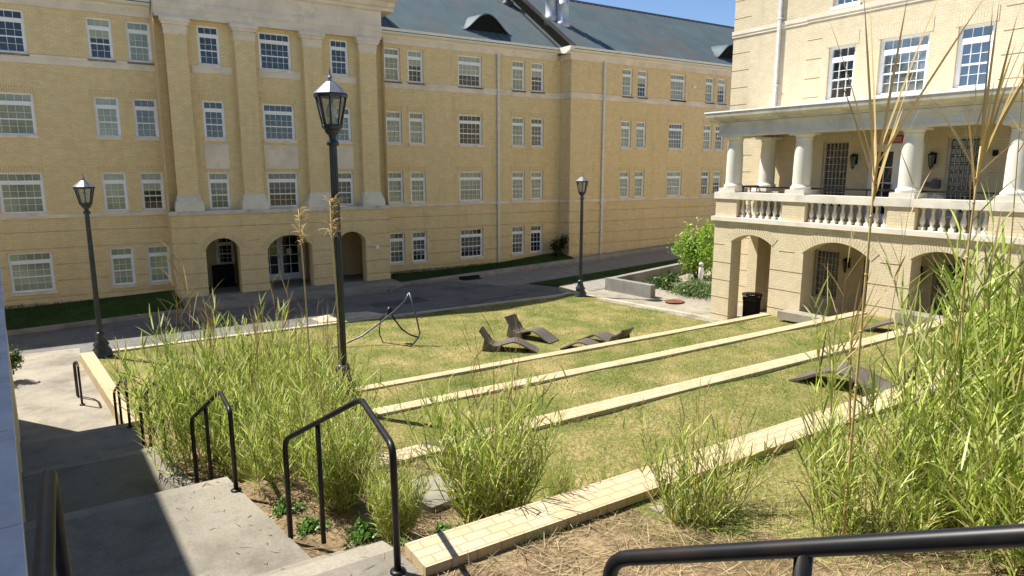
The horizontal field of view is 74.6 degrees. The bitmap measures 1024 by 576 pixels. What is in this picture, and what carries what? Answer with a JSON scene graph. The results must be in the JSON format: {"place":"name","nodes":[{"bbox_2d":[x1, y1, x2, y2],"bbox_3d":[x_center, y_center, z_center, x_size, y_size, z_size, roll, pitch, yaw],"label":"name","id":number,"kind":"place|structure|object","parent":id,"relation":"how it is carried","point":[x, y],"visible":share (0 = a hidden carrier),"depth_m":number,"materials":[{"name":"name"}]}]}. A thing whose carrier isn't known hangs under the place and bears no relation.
{"place":"outdoors","nodes":[
{"label":"outdoors","id":0,"kind":"place"},
{"bbox_2d":[12,355,115,441],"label":"path","id":1,"kind":"structure","parent":0,"point":[48,401],"depth_m":15.26,"materials":[{"name":"concrete"}]},
{"bbox_2d":[0,264,28,575],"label":"retaining wall","id":2,"kind":"structure","parent":1,"relation":"on","point":[13,557],"depth_m":3.88,"materials":[{"name":"grey concrete"}]},
{"bbox_2d":[5,290,184,329],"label":"turf bank","id":3,"kind":"structure","parent":0,"point":[161,296],"depth_m":24.69,"materials":[{"name":"green plant"}]},
{"bbox_2d":[165,279,400,314],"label":"pavement","id":4,"kind":"structure","parent":0,"point":[235,300],"depth_m":27.58,"materials":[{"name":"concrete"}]},
{"bbox_2d":[0,0,733,308],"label":"brick building","id":5,"kind":"structure","parent":4,"relation":"on","point":[473,132],"depth_m":29.88,"materials":[{"name":"brick"}]},
{"bbox_2d":[0,8,29,55],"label":"window","id":6,"kind":"structure","parent":5,"relation":"in","point":[12,28],"depth_m":23.82,"materials":[{"name":"glass"}]},
{"bbox_2d":[0,84,39,137],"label":"window","id":7,"kind":"structure","parent":5,"relation":"in","point":[17,111],"depth_m":24.20,"materials":[{"name":"white glass"}]},
{"bbox_2d":[0,165,48,216],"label":"window","id":8,"kind":"structure","parent":5,"relation":"in","point":[21,186],"depth_m":24.61,"materials":[{"name":"grey glass"}]},
{"bbox_2d":[7,251,57,296],"bbox_3d":[-17.915,-0.545,25.102,1.460,1.600,0.240,-6,12,-32],"label":"window","id":9,"kind":"structure","parent":5,"relation":"in","point":[29,272],"depth_m":25.14,"materials":[{"name":"white glass"}]},
{"bbox_2d":[85,16,114,61],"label":"window","id":10,"kind":"structure","parent":5,"relation":"in","point":[98,30],"depth_m":25.22,"materials":[{"name":"grey glass"}]},
{"bbox_2d":[90,89,123,139],"bbox_3d":[-15.433,-6.603,25.651,0.980,1.860,0.240,-6,12,-32],"label":"window","id":11,"kind":"structure","parent":5,"relation":"in","point":[106,108],"depth_m":25.68,"materials":[{"name":"white glass"}]},
{"bbox_2d":[98,165,130,213],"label":"window","id":12,"kind":"structure","parent":5,"relation":"in","point":[114,185],"depth_m":26.18,"materials":[{"name":"white glass"}]},
{"bbox_2d":[109,247,137,288],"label":"window","id":13,"kind":"structure","parent":5,"relation":"in","point":[121,258],"depth_m":26.72,"materials":[{"name":"white glass"}]},
{"bbox_2d":[125,21,153,64],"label":"window","id":14,"kind":"structure","parent":5,"relation":"in","point":[137,33],"depth_m":25.91,"materials":[{"name":"grey glass"}]},
{"bbox_2d":[129,91,160,140],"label":"window","id":15,"kind":"structure","parent":5,"relation":"in","point":[145,110],"depth_m":26.37,"materials":[{"name":"white glass"}]},
{"bbox_2d":[136,165,166,212],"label":"window","id":16,"kind":"structure","parent":5,"relation":"in","point":[151,176],"depth_m":26.86,"materials":[{"name":"white glass"}]},
{"bbox_2d":[146,245,173,285],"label":"window","id":17,"kind":"structure","parent":5,"relation":"in","point":[155,258],"depth_m":27.40,"materials":[{"name":"grey glass"}]},
{"bbox_2d":[196,25,222,68],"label":"window","id":18,"kind":"structure","parent":5,"relation":"in","point":[207,36],"depth_m":26.71,"materials":[{"name":"glass"}]},
{"bbox_2d":[199,93,227,141],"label":"window","id":19,"kind":"structure","parent":5,"relation":"in","point":[213,110],"depth_m":27.17,"materials":[{"name":"white glass"}]},
{"bbox_2d":[205,165,232,209],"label":"window","id":20,"kind":"structure","parent":5,"relation":"in","point":[218,179],"depth_m":27.67,"materials":[{"name":"white glass"}]},
{"bbox_2d":[215,238,234,263],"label":"window","id":21,"kind":"structure","parent":5,"relation":"in","point":[224,248],"depth_m":29.95,"materials":[{"name":"glass"}]},
{"bbox_2d":[258,32,293,73],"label":"window","id":22,"kind":"structure","parent":5,"relation":"in","point":[274,48],"depth_m":28.06,"materials":[{"name":"glass"}]},
{"bbox_2d":[260,96,297,142],"bbox_3d":[-9.877,-7.103,28.484,1.460,1.860,0.240,-6,12,-32],"label":"window","id":23,"kind":"structure","parent":5,"relation":"in","point":[278,117],"depth_m":28.52,"materials":[{"name":"white glass"}]},
{"bbox_2d":[264,166,300,207],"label":"window","id":24,"kind":"structure","parent":5,"relation":"in","point":[282,184],"depth_m":29.03,"materials":[{"name":"white glass"}]},
{"bbox_2d":[279,235,301,278],"bbox_3d":[-10.391,-1.491,31.549,0.920,2.120,0.108,-6,12,-32],"label":"door","id":25,"kind":"structure","parent":5,"relation":"in","point":[290,264],"depth_m":31.57,"materials":[{"name":"white paint"}]},
{"bbox_2d":[329,39,350,77],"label":"window","id":26,"kind":"structure","parent":5,"relation":"in","point":[338,48],"depth_m":29.52,"materials":[{"name":"glass"}]},
{"bbox_2d":[333,101,353,143],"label":"window","id":27,"kind":"structure","parent":5,"relation":"in","point":[344,136],"depth_m":30.08,"materials":[{"name":"glass"}]},
{"bbox_2d":[338,166,355,205],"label":"window","id":28,"kind":"structure","parent":5,"relation":"in","point":[345,176],"depth_m":30.54,"materials":[{"name":"glass"}]},
{"bbox_2d":[384,47,401,82],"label":"window","id":29,"kind":"structure","parent":5,"relation":"in","point":[391,55],"depth_m":31.45,"materials":[{"name":"glass"}]},
{"bbox_2d":[386,105,403,145],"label":"window","id":30,"kind":"structure","parent":5,"relation":"in","point":[393,113],"depth_m":31.92,"materials":[{"name":"white glass"}]},
{"bbox_2d":[387,166,405,204],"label":"window","id":31,"kind":"structure","parent":5,"relation":"in","point":[395,175],"depth_m":32.40,"materials":[{"name":"white glass"}]},
{"bbox_2d":[390,232,406,265],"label":"window","id":32,"kind":"structure","parent":5,"relation":"in","point":[397,247],"depth_m":32.94,"materials":[{"name":"glass"}]},
{"bbox_2d":[407,49,424,84],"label":"window","id":33,"kind":"structure","parent":5,"relation":"in","point":[414,57],"depth_m":32.07,"materials":[{"name":"glass"}]},
{"bbox_2d":[407,106,426,145],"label":"window","id":34,"kind":"structure","parent":5,"relation":"in","point":[416,113],"depth_m":32.54,"materials":[{"name":"white glass"}]},
{"bbox_2d":[409,166,427,204],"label":"window","id":35,"kind":"structure","parent":5,"relation":"in","point":[417,173],"depth_m":33.03,"materials":[{"name":"white glass"}]},
{"bbox_2d":[412,231,428,263],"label":"window","id":36,"kind":"structure","parent":5,"relation":"in","point":[419,246],"depth_m":33.58,"materials":[{"name":"glass"}]},
{"bbox_2d":[457,109,483,146],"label":"window","id":37,"kind":"structure","parent":5,"relation":"in","point":[470,127],"depth_m":34.12,"materials":[{"name":"white glass"}]},
{"bbox_2d":[458,55,483,88],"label":"window","id":38,"kind":"structure","parent":5,"relation":"in","point":[469,67],"depth_m":33.65,"materials":[{"name":"grey glass"}]},
{"bbox_2d":[458,166,483,202],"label":"window","id":39,"kind":"structure","parent":5,"relation":"in","point":[470,176],"depth_m":34.61,"materials":[{"name":"white glass"}]},
{"bbox_2d":[460,228,484,259],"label":"window","id":40,"kind":"structure","parent":5,"relation":"in","point":[470,239],"depth_m":35.15,"materials":[{"name":"glass"}]},
{"bbox_2d":[511,112,525,147],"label":"window","id":41,"kind":"structure","parent":5,"relation":"in","point":[517,117],"depth_m":35.66,"materials":[{"name":"glass"}]},
{"bbox_2d":[668,118,684,150],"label":"window","id":42,"kind":"structure","parent":5,"relation":"in","point":[675,130],"depth_m":40.60,"materials":[{"name":"glass"}]},
{"bbox_2d":[7,281,563,353],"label":"road","id":43,"kind":"structure","parent":0,"point":[444,294],"depth_m":24.70,"materials":[{"name":"grey asphalt"}]},
{"bbox_2d":[7,311,164,335],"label":"kerb","id":44,"kind":"structure","parent":43,"relation":"on","point":[70,325],"depth_m":22.66,"materials":[{"name":"concrete"}]},
{"bbox_2d":[391,252,573,281],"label":"turf bank","id":45,"kind":"structure","parent":0,"point":[562,256],"depth_m":35.32,"materials":[{"name":"green plant"}]},
{"bbox_2d":[76,293,1023,575],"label":"lawn","id":46,"kind":"structure","parent":0,"point":[312,543],"depth_m":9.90,"materials":[{"name":"plant"}]},
{"bbox_2d":[73,173,112,357],"bbox_3d":[-11.590,-0.592,18.586,0.540,5.100,0.540,-6,12,-32],"label":"street lamp","id":47,"kind":"object","parent":46,"relation":"on","point":[102,348],"visible":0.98,"depth_m":18.57,"materials":[{"name":"black metal"}]},
{"bbox_2d":[80,351,139,428],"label":"brick edge wall","id":48,"kind":"structure","parent":46,"relation":"on","point":[99,376],"depth_m":15.76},
{"bbox_2d":[105,236,292,475],"bbox_3d":[-4.162,0.942,9.102,2.082,3.301,2.468,7,12,33],"label":"reed clump","id":49,"kind":"object","parent":46,"relation":"on","point":[180,430],"visible":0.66,"depth_m":8.93,"materials":[{"name":"green plant"}]},
{"bbox_2d":[20,423,422,575],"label":"concrete staircase","id":50,"kind":"structure","parent":46,"relation":"on","point":[116,524],"depth_m":6.42,"materials":[{"name":"grey concrete"}]},
{"bbox_2d":[31,468,71,575],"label":"handrail","id":51,"kind":"object","parent":50,"relation":"on","point":[51,555],"visible":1,"depth_m":2.14,"materials":[{"name":"black metal"}]},
{"bbox_2d":[190,391,241,492],"bbox_3d":[-3.374,1.901,7.680,0.160,1.584,1.729,-8,13,-38],"label":"handrail","id":52,"kind":"object","parent":50,"relation":"on","point":[236,489],"visible":0.95,"depth_m":7.90,"materials":[{"name":"black metal"}]},
{"bbox_2d":[282,398,405,575],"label":"handrail","id":53,"kind":"object","parent":50,"relation":"on","point":[397,569],"visible":1,"depth_m":5.48,"materials":[{"name":"black metal"}]},
{"bbox_2d":[603,523,1023,575],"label":"guard rail","id":54,"kind":"object","parent":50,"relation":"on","point":[803,552],"visible":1,"depth_m":1.18,"materials":[{"name":"black metal"}]},
{"bbox_2d":[174,305,311,477],"bbox_3d":[-3.540,1.381,9.033,1.724,2.374,1.455,-6,11,-29],"label":"reed clump","id":55,"kind":"object","parent":46,"relation":"on","point":[211,426],"visible":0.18,"depth_m":8.87,"materials":[{"name":"green plant"}]},
{"bbox_2d":[203,272,336,416],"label":"reed clump","id":56,"kind":"object","parent":46,"relation":"on","point":[239,353],"visible":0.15,"depth_m":10.10,"materials":[{"name":"green plant"}]},
{"bbox_2d":[193,362,359,482],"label":"reed clump","id":57,"kind":"object","parent":46,"relation":"on","point":[244,469],"visible":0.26,"depth_m":8.00,"materials":[{"name":"green plant"}]},
{"bbox_2d":[234,320,356,441],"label":"reed clump","id":58,"kind":"object","parent":46,"relation":"on","point":[303,355],"visible":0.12,"depth_m":9.67,"materials":[{"name":"green plant"}]},
{"bbox_2d":[209,304,386,493],"bbox_3d":[-2.339,1.182,7.455,1.890,2.104,1.798,7,12,34],"label":"reed clump","id":59,"kind":"object","parent":46,"relation":"on","point":[272,413],"visible":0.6,"depth_m":7.40,"materials":[{"name":"green plant"}]},
{"bbox_2d":[317,194,346,433],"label":"plumed reed","id":60,"kind":"object","parent":46,"relation":"on","point":[331,201],"visible":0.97,"depth_m":7.70,"materials":[{"name":"plant"}]},
{"bbox_2d":[313,67,360,410],"bbox_3d":[-2.786,-0.693,10.732,0.540,5.432,0.540,7,12,34],"label":"street lamp","id":61,"kind":"object","parent":46,"relation":"on","point":[330,89],"visible":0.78,"depth_m":10.52,"materials":[{"name":"black metal"}]},
{"bbox_2d":[284,347,400,514],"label":"reed clump","id":62,"kind":"object","parent":46,"relation":"on","point":[343,461],"visible":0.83,"depth_m":6.64,"materials":[{"name":"green plant"}]},
{"bbox_2d":[346,512,391,547],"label":"weed","id":63,"kind":"object","parent":46,"relation":"on","point":[360,529],"visible":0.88,"depth_m":6.25,"materials":[{"name":"green plant"}]},
{"bbox_2d":[348,417,439,542],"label":"reed clump","id":64,"kind":"object","parent":46,"relation":"on","point":[406,502],"visible":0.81,"depth_m":6.10,"materials":[{"name":"green plant"}]},
{"bbox_2d":[399,474,458,512],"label":"stone slab","id":65,"kind":"structure","parent":46,"relation":"on","point":[434,499],"depth_m":6.97,"materials":[{"name":"stone"}]},
{"bbox_2d":[373,308,578,525],"bbox_3d":[-0.270,1.276,6.145,1.645,2.243,1.581,7,12,34],"label":"reed clump","id":66,"kind":"object","parent":46,"relation":"on","point":[503,484],"visible":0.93,"depth_m":6.03,"materials":[{"name":"green plant"}]},
{"bbox_2d":[479,326,537,352],"bbox_3d":[-0.100,1.499,19.593,1.697,0.647,0.602,1,10,7],"label":"sun lounger","id":67,"kind":"object","parent":46,"relation":"on","point":[522,342],"visible":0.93,"depth_m":19.48,"materials":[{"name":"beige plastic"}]},
{"bbox_2d":[504,314,558,343],"bbox_3d":[0.602,1.258,20.955,1.697,0.647,0.602,7,12,34],"label":"sun lounger","id":68,"kind":"object","parent":46,"relation":"on","point":[548,337],"visible":0.88,"depth_m":21.04,"materials":[{"name":"beige plastic"}]},
{"bbox_2d":[77,426,1023,575],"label":"straw litter","id":69,"kind":"object","parent":46,"relation":"on","point":[624,542],"visible":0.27,"depth_m":4.86,"materials":[{"name":"beige plant"}]},
{"bbox_2d":[538,445,591,497],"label":"reed clump","id":70,"kind":"object","parent":46,"relation":"on","point":[564,488],"visible":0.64,"depth_m":6.84,"materials":[{"name":"green plant"}]},
{"bbox_2d":[574,172,588,296],"bbox_3d":[2.832,-2.161,27.470,0.540,5.100,0.540,-10,14,-43],"label":"street lamp","id":71,"kind":"object","parent":46,"relation":"on","point":[580,291],"visible":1,"depth_m":27.46,"materials":[{"name":"metal"}]},
{"bbox_2d":[341,311,866,419],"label":"terrace wall","id":72,"kind":"structure","parent":46,"relation":"on","point":[640,358],"depth_m":13.92,"materials":[{"name":"stone"}]},
{"bbox_2d":[404,368,957,575],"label":"terrace wall","id":73,"kind":"structure","parent":46,"relation":"on","point":[440,551],"depth_m":5.45,"materials":[{"name":"stone"}]},
{"bbox_2d":[366,309,995,469],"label":"terrace wall","id":74,"kind":"structure","parent":46,"relation":"on","point":[620,402],"depth_m":10.35,"materials":[{"name":"stone"}]},
{"bbox_2d":[621,377,787,529],"bbox_3d":[1.404,1.342,5.202,1.243,1.450,1.330,8,13,39],"label":"reed clump","id":75,"kind":"object","parent":46,"relation":"on","point":[709,502],"visible":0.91,"depth_m":5.14,"materials":[{"name":"green plant"}]},
{"bbox_2d":[792,217,884,536],"bbox_3d":[2.217,0.655,4.549,0.575,2.334,0.789,6,12,31],"label":"reed clump","id":76,"kind":"object","parent":46,"relation":"on","point":[830,428],"visible":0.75,"depth_m":4.49,"materials":[{"name":"green plant"}]},
{"bbox_2d":[789,356,930,396],"bbox_3d":[5.343,1.276,10.405,0.658,0.707,1.855,-9,13,-42],"label":"sun lounger","id":77,"kind":"object","parent":46,"relation":"on","point":[861,377],"visible":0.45,"depth_m":10.37,"materials":[{"name":"beige plastic"}]},
{"bbox_2d":[819,260,907,526],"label":"dry reed stalk","id":78,"kind":"object","parent":46,"relation":"on","point":[851,340],"visible":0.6,"depth_m":4.38,"materials":[{"name":"plant"}]},
{"bbox_2d":[787,149,940,529],"bbox_3d":[2.370,0.445,4.574,0.937,2.751,0.683,4,11,23],"label":"reed clump","id":79,"kind":"object","parent":46,"relation":"on","point":[832,381],"visible":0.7,"depth_m":4.53,"materials":[{"name":"green plant"}]},
{"bbox_2d":[787,397,992,559],"bbox_3d":[2.468,1.246,4.457,1.325,1.043,1.218,5,11,28],"label":"reed clump","id":80,"kind":"object","parent":46,"relation":"on","point":[851,518],"visible":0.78,"depth_m":4.32,"materials":[{"name":"green plant"}]},
{"bbox_2d":[830,0,982,534],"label":"dry reed stalk","id":81,"kind":"object","parent":46,"relation":"on","point":[875,161],"visible":0.9,"depth_m":3.90,"materials":[{"name":"plant"}]},
{"bbox_2d":[842,385,1022,529],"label":"reed clump","id":82,"kind":"object","parent":46,"relation":"on","point":[903,432],"visible":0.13,"depth_m":4.54,"materials":[{"name":"green plant"}]},
{"bbox_2d":[861,297,1023,528],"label":"reed clump","id":83,"kind":"object","parent":46,"relation":"on","point":[990,419],"visible":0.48,"depth_m":4.39,"materials":[{"name":"green plant"}]},
{"bbox_2d":[875,227,1023,471],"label":"reed clump","id":84,"kind":"object","parent":46,"relation":"on","point":[992,310],"visible":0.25,"depth_m":5.06,"materials":[{"name":"green plant"}]},
{"bbox_2d":[887,77,1023,470],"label":"reed clump","id":85,"kind":"object","parent":46,"relation":"on","point":[1014,343],"visible":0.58,"depth_m":4.58,"materials":[{"name":"green plant"}]},
{"bbox_2d":[909,363,1023,575],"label":"reed clump","id":86,"kind":"object","parent":46,"relation":"on","point":[1014,466],"visible":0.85,"depth_m":3.75,"materials":[{"name":"green plant"}]},
{"bbox_2d":[919,65,1023,469],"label":"reed clump","id":87,"kind":"object","parent":46,"relation":"on","point":[994,247],"visible":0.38,"depth_m":4.71,"materials":[{"name":"green plant"}]},
{"bbox_2d":[928,0,1023,485],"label":"dry reed stalk","id":88,"kind":"object","parent":46,"relation":"on","point":[986,140],"visible":0.79,"depth_m":4.26,"materials":[{"name":"plant"}]},
{"bbox_2d":[935,222,1023,427],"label":"reed clump","id":89,"kind":"object","parent":46,"relation":"on","point":[983,271],"visible":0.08,"depth_m":5.94,"materials":[{"name":"green plant"}]},
{"bbox_2d":[936,220,1023,440],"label":"reed clump","id":90,"kind":"object","parent":46,"relation":"on","point":[1004,287],"visible":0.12,"depth_m":5.09,"materials":[{"name":"green plant"}]},
{"bbox_2d":[955,303,1023,479],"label":"reed clump","id":91,"kind":"object","parent":46,"relation":"on","point":[980,357],"visible":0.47,"depth_m":4.09,"materials":[{"name":"green plant"}]},
{"bbox_2d":[451,244,713,290],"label":"paved road","id":92,"kind":"structure","parent":0,"point":[527,277],"depth_m":33.87,"materials":[{"name":"grey asphalt"}]},
{"bbox_2d":[390,240,712,291],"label":"kerb","id":93,"kind":"structure","parent":92,"relation":"on","point":[502,271],"depth_m":34.59,"materials":[{"name":"concrete"}]},
{"bbox_2d":[532,254,711,285],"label":"verge","id":94,"kind":"structure","parent":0,"point":[568,280],"depth_m":32.58,"materials":[{"name":"green plant"}]},
{"bbox_2d":[4,255,683,329],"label":"verge grass","id":95,"kind":"structure","parent":94,"relation":"on","point":[397,275],"depth_m":25.80,"materials":[{"name":"green plant"}]},
{"bbox_2d":[578,0,735,26],"label":"sky","id":96,"kind":"structure","parent":0,"point":[722,12],"materials":[{"name":"blue"}]},
{"bbox_2d":[558,264,955,321],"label":"walkway","id":97,"kind":"structure","parent":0,"point":[700,306],"depth_m":26.73,"materials":[{"name":"concrete"}]},
{"bbox_2d":[605,262,711,298],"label":"planter wall","id":98,"kind":"structure","parent":97,"relation":"on","point":[629,283],"depth_m":28.82,"materials":[{"name":"concrete"}]},
{"bbox_2d":[665,276,711,300],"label":"ground cover","id":99,"kind":"object","parent":97,"relation":"on","point":[697,288],"visible":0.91,"depth_m":27.48,"materials":[{"name":"green plant"}]},
{"bbox_2d":[667,216,714,279],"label":"shrub","id":100,"kind":"object","parent":97,"relation":"on","point":[703,252],"visible":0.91,"depth_m":30.40,"materials":[{"name":"green plant"}]},
{"bbox_2d":[704,0,1023,320],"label":"porch building","id":101,"kind":"structure","parent":97,"relation":"on","point":[793,199],"depth_m":20.29,"materials":[{"name":"beige brick"}]},
{"bbox_2d":[813,249,839,298],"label":"glass block window","id":102,"kind":"structure","parent":101,"relation":"in","point":[830,258],"depth_m":22.58,"materials":[{"name":"glass"}]},
{"bbox_2d":[821,141,848,207],"bbox_3d":[10.599,-3.695,21.981,0.120,2.130,0.880,-6,12,-32],"label":"glass block window","id":103,"kind":"structure","parent":101,"relation":"in","point":[835,157],"depth_m":21.98,"materials":[{"name":"glass"}]},
{"bbox_2d":[822,29,859,101],"bbox_3d":[10.488,-7.002,21.384,0.240,2.150,1.060,-6,12,-32],"label":"window","id":104,"kind":"structure","parent":101,"relation":"in","point":[835,92],"depth_m":21.43,"materials":[{"name":"white paint"}]},
{"bbox_2d":[869,148,897,222],"bbox_3d":[11.387,-3.147,20.691,0.108,2.280,0.730,-6,12,-32],"label":"door","id":105,"kind":"structure","parent":101,"relation":"in","point":[888,180],"depth_m":20.58,"materials":[{"name":"white paint"}]},
{"bbox_2d":[875,16,934,96],"bbox_3d":[11.525,-6.721,19.793,0.240,2.150,1.580,-6,12,-32],"label":"window","id":106,"kind":"structure","parent":101,"relation":"in","point":[909,44],"depth_m":19.80,"materials":[{"name":"white paint"}]},
{"bbox_2d":[932,262,963,315],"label":"glass block window","id":107,"kind":"structure","parent":101,"relation":"in","point":[936,281],"depth_m":19.59,"materials":[{"name":"glass"}]},
{"bbox_2d":[943,136,979,214],"bbox_3d":[12.641,-3.142,18.848,0.120,2.130,0.840,-6,12,-32],"label":"glass block window","id":108,"kind":"structure","parent":101,"relation":"in","point":[957,161],"depth_m":18.88,"materials":[{"name":"glass"}]},
{"bbox_2d":[949,4,1000,90],"bbox_3d":[12.546,-6.444,18.227,0.240,2.150,1.040,-6,12,-32],"label":"window","id":109,"kind":"structure","parent":101,"relation":"in","point":[972,55],"depth_m":18.27,"materials":[{"name":"white paint"}]},
{"label":"ground","id":110,"kind":"structure","parent":0,"visible":0},
{"bbox_2d":[112,292,708,352],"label":"kerb","id":111,"kind":"structure","parent":110,"relation":"on","point":[395,315],"depth_m":24.37,"materials":[{"name":"concrete"}]},
{"bbox_2d":[356,313,770,391],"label":"terrace wall","id":112,"kind":"structure","parent":110,"relation":"on","point":[459,371],"depth_m":16.88,"materials":[{"name":"brick"}]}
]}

